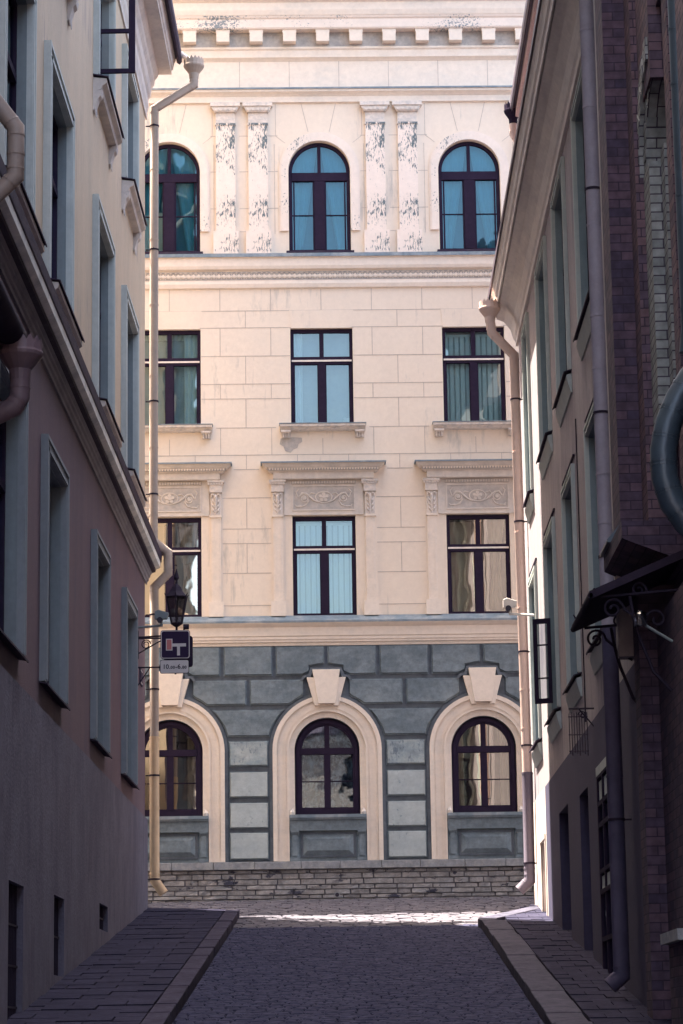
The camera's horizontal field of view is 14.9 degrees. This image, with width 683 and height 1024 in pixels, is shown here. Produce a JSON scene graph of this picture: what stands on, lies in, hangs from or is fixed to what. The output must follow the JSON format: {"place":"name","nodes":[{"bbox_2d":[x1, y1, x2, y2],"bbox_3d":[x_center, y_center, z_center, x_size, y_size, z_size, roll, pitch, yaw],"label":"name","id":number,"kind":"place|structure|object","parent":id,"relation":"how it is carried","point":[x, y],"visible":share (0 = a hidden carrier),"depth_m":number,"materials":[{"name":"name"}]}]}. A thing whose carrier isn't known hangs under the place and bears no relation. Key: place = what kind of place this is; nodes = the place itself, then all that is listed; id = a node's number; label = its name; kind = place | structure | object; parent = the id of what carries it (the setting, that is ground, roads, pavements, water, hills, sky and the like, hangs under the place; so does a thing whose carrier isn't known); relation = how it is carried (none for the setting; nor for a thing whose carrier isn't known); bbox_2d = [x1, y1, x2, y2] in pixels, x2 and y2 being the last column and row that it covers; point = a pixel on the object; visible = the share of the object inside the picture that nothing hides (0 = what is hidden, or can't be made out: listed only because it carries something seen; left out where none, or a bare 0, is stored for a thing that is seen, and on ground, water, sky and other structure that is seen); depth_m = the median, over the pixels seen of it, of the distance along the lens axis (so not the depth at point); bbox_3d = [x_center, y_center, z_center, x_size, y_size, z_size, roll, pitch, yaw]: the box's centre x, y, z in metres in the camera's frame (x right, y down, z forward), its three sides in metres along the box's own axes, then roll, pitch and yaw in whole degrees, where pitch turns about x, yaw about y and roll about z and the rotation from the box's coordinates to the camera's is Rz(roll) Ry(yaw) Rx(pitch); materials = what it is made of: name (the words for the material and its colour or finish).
{"place":"outdoors","nodes":[
{"label":"outdoors","id":0,"kind":"place"},
{"bbox_2d":[7,908,224,1023],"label":"pavement","id":1,"kind":"structure","parent":0,"point":[128,973],"depth_m":34.34,"materials":[{"name":"grey stone"}]},
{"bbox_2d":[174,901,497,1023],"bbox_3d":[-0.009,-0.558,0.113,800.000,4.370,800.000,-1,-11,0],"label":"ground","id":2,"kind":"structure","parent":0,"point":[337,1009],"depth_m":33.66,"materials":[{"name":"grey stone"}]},
{"bbox_2d":[0,0,203,1023],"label":"ochre and plum house","id":3,"kind":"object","parent":2,"relation":"on","point":[83,548],"visible":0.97,"depth_m":36.72,"materials":[{"name":"paint"}]},
{"bbox_2d":[0,360,28,662],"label":"window","id":4,"kind":"structure","parent":3,"relation":"in","point":[13,432],"depth_m":30.31,"materials":[{"name":"paint"}]},
{"bbox_2d":[0,278,42,423],"bbox_3d":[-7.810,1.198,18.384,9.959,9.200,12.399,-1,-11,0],"label":"drainpipe","id":5,"kind":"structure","parent":3,"relation":"attached to","point":[21,353],"depth_m":24.83,"materials":[{"name":"metal"}]},
{"bbox_2d":[0,0,46,253],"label":"window","id":6,"kind":"structure","parent":3,"relation":"in","point":[18,18],"depth_m":31.80,"materials":[{"name":"paint"}]},
{"bbox_2d":[39,434,70,710],"bbox_3d":[-3.780,0.824,33.712,0.330,3.185,2.510,-1,-11,0],"label":"window","id":7,"kind":"structure","parent":3,"relation":"in","point":[55,478],"depth_m":34.53,"materials":[{"name":"paint"}]},
{"bbox_2d":[42,40,84,348],"bbox_3d":[-3.781,-3.936,34.883,0.430,3.831,2.950,-1,-11,0],"label":"window","id":8,"kind":"structure","parent":3,"relation":"in","point":[58,231],"depth_m":35.96,"materials":[{"name":"paint"}]},
{"bbox_2d":[67,0,78,29],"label":"window","id":9,"kind":"structure","parent":3,"relation":"in","point":[72,5],"depth_m":36.78,"materials":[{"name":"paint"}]},
{"bbox_2d":[90,529,111,758],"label":"window","id":10,"kind":"structure","parent":3,"relation":"in","point":[100,620],"depth_m":40.34,"materials":[{"name":"paint"}]},
{"bbox_2d":[92,194,123,447],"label":"window","id":11,"kind":"structure","parent":3,"relation":"in","point":[103,247],"depth_m":41.98,"materials":[{"name":"paint"}]},
{"bbox_2d":[93,0,124,170],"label":"window","id":12,"kind":"structure","parent":3,"relation":"in","point":[104,11],"depth_m":42.14,"materials":[{"name":"paint"}]},
{"bbox_2d":[121,587,139,789],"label":"window","id":13,"kind":"structure","parent":3,"relation":"in","point":[129,610],"depth_m":45.29,"materials":[{"name":"paint"}]},
{"bbox_2d":[121,285,146,506],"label":"window","id":14,"kind":"structure","parent":3,"relation":"in","point":[129,322],"depth_m":46.55,"materials":[{"name":"paint"}]},
{"bbox_2d":[121,43,146,254],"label":"window","id":15,"kind":"structure","parent":3,"relation":"in","point":[130,197],"depth_m":46.72,"materials":[{"name":"paint"}]},
{"bbox_2d":[138,610,168,628],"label":"security camera","id":16,"kind":"object","parent":3,"relation":"attached to","point":[160,616],"visible":1,"depth_m":46.63,"materials":[{"name":"grey metal"}]},
{"bbox_2d":[138,569,188,658],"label":"street lantern","id":17,"kind":"object","parent":3,"relation":"attached to","point":[176,598],"visible":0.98,"depth_m":46.86,"materials":[{"name":"metal"}]},
{"bbox_2d":[138,630,192,684],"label":"road sign","id":18,"kind":"object","parent":3,"relation":"attached to","point":[177,651],"visible":1,"depth_m":46.45,"materials":[{"name":"metal"}]},
{"bbox_2d":[141,908,239,1023],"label":"kerb","id":19,"kind":"structure","parent":2,"relation":"on","point":[170,1003],"depth_m":34.39,"materials":[{"name":"grey stone"}]},
{"bbox_2d":[145,0,533,902],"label":"pale building","id":20,"kind":"structure","parent":2,"relation":"on","point":[339,710],"depth_m":53.31,"materials":[{"name":"beige paint"}]},
{"bbox_2d":[145,144,199,251],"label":"window","id":21,"kind":"structure","parent":20,"relation":"in","point":[179,171],"depth_m":54.41,"materials":[{"name":"glass"}]},
{"bbox_2d":[145,330,200,423],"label":"window","id":22,"kind":"structure","parent":20,"relation":"in","point":[179,352],"depth_m":53.79,"materials":[{"name":"glass"}]},
{"bbox_2d":[145,518,201,616],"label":"window","id":23,"kind":"structure","parent":20,"relation":"in","point":[182,536],"depth_m":53.02,"materials":[{"name":"glass"}]},
{"bbox_2d":[145,721,202,816],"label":"window","id":24,"kind":"structure","parent":20,"relation":"in","point":[180,748],"depth_m":52.20,"materials":[{"name":"glass"}]},
{"bbox_2d":[288,143,350,250],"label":"window","id":25,"kind":"structure","parent":20,"relation":"in","point":[319,173],"depth_m":54.48,"materials":[{"name":"glass"}]},
{"bbox_2d":[290,329,353,422],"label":"window","id":26,"kind":"structure","parent":20,"relation":"in","point":[321,359],"depth_m":53.87,"materials":[{"name":"glass"}]},
{"bbox_2d":[292,516,356,615],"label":"window","id":27,"kind":"structure","parent":20,"relation":"in","point":[324,548],"depth_m":53.03,"materials":[{"name":"glass"}]},
{"bbox_2d":[295,719,359,814],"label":"window","id":28,"kind":"structure","parent":20,"relation":"in","point":[327,755],"depth_m":52.22,"materials":[{"name":"glass"}]},
{"bbox_2d":[438,142,499,248],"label":"window","id":29,"kind":"structure","parent":20,"relation":"in","point":[468,172],"depth_m":54.54,"materials":[{"name":"glass"}]},
{"bbox_2d":[442,327,505,420],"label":"window","id":30,"kind":"structure","parent":20,"relation":"in","point":[473,363],"depth_m":53.87,"materials":[{"name":"glass"}]},
{"bbox_2d":[446,515,510,613],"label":"window","id":31,"kind":"structure","parent":20,"relation":"in","point":[478,546],"depth_m":53.12,"materials":[{"name":"glass"}]},
{"bbox_2d":[451,717,516,811],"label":"window","id":32,"kind":"structure","parent":20,"relation":"in","point":[483,757],"depth_m":52.31,"materials":[{"name":"glass"}]},
{"bbox_2d":[478,905,592,1023],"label":"kerb","id":33,"kind":"structure","parent":2,"relation":"on","point":[549,999],"depth_m":33.50,"materials":[{"name":"stone"}]},
{"bbox_2d":[479,0,646,1007],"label":"mauve house","id":34,"kind":"structure","parent":2,"relation":"on","point":[544,302],"depth_m":38.21,"materials":[{"name":"grey paint"}]},
{"bbox_2d":[503,598,533,615],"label":"security camera","id":35,"kind":"object","parent":34,"relation":"attached to","point":[508,604],"visible":1,"depth_m":46.12,"materials":[{"name":"plastic"}]},
{"bbox_2d":[521,312,533,523],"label":"window","id":36,"kind":"structure","parent":34,"relation":"in","point":[525,344],"depth_m":47.01,"materials":[{"name":"paint"}]},
{"bbox_2d":[528,558,542,767],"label":"window","id":37,"kind":"structure","parent":34,"relation":"in","point":[537,754],"depth_m":46.40,"materials":[{"name":"paint"}]},
{"bbox_2d":[534,236,552,479],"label":"window","id":38,"kind":"structure","parent":34,"relation":"in","point":[540,274],"depth_m":43.58,"materials":[{"name":"paint"}]},
{"bbox_2d":[543,508,561,742],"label":"window","id":39,"kind":"structure","parent":34,"relation":"in","point":[554,722],"depth_m":42.58,"materials":[{"name":"paint"}]},
{"bbox_2d":[550,156,571,426],"bbox_3d":[3.328,-3.252,39.106,0.290,3.560,2.260,-1,-11,0],"label":"window","id":40,"kind":"structure","parent":34,"relation":"in","point":[562,339],"depth_m":39.87,"materials":[{"name":"paint"}]},
{"bbox_2d":[560,454,581,712],"bbox_3d":[3.373,1.081,38.124,0.250,3.475,2.080,-1,-11,0],"label":"window","id":41,"kind":"structure","parent":34,"relation":"in","point":[573,689],"depth_m":38.78,"materials":[{"name":"paint"}]},
{"bbox_2d":[570,69,590,360],"bbox_3d":[3.298,-4.098,34.941,0.290,3.560,2.860,-1,-11,0],"label":"window","id":42,"kind":"structure","parent":34,"relation":"in","point":[582,335],"depth_m":36.13,"materials":[{"name":"paint"}]},
{"bbox_2d":[568,707,593,755],"bbox_3d":[3.214,2.934,34.994,0.358,0.642,0.021,-1,-11,0],"label":"iron hanging sign","id":43,"kind":"object","parent":34,"relation":"attached to","point":[579,734],"visible":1,"depth_m":35.00,"materials":[{"name":"black metal"}]},
{"bbox_2d":[583,399,602,674],"bbox_3d":[3.342,0.216,33.861,0.250,3.475,2.580,-1,-11,0],"label":"window","id":44,"kind":"structure","parent":34,"relation":"in","point":[595,657],"depth_m":34.96,"materials":[{"name":"paint"}]},
{"bbox_2d":[596,767,612,973],"bbox_3d":[3.420,4.599,33.251,0.090,2.720,2.150,-1,-11,0],"label":"glazed door","id":45,"kind":"structure","parent":34,"relation":"in","point":[601,780],"depth_m":33.73,"materials":[{"name":"paint"}]},
{"bbox_2d":[594,0,682,1023],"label":"brick house","id":46,"kind":"structure","parent":2,"relation":"on","point":[639,50],"depth_m":28.38,"materials":[{"name":"brick"}]},
{"bbox_2d":[570,550,682,702],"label":"door canopy","id":47,"kind":"object","parent":46,"relation":"attached to","point":[609,599],"visible":0.95,"depth_m":27.64,"materials":[{"name":"metal"}]},
{"bbox_2d":[633,610,672,642],"bbox_3d":[3.251,1.198,27.285,0.408,0.344,0.140,-1,-11,0],"label":"wall lamp","id":48,"kind":"object","parent":46,"relation":"attached to","point":[640,618],"visible":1,"depth_m":27.25,"materials":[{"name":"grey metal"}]},
{"bbox_2d":[148,896,534,927],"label":"cross street paving","id":49,"kind":"structure","parent":0,"point":[354,912],"depth_m":48.00,"materials":[{"name":"grey stone"}]},
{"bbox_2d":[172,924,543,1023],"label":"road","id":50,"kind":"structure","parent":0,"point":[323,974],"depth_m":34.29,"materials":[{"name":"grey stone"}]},
{"bbox_2d":[505,905,671,1023],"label":"pavement","id":51,"kind":"structure","parent":0,"point":[577,972],"depth_m":33.48,"materials":[{"name":"grey stone"}]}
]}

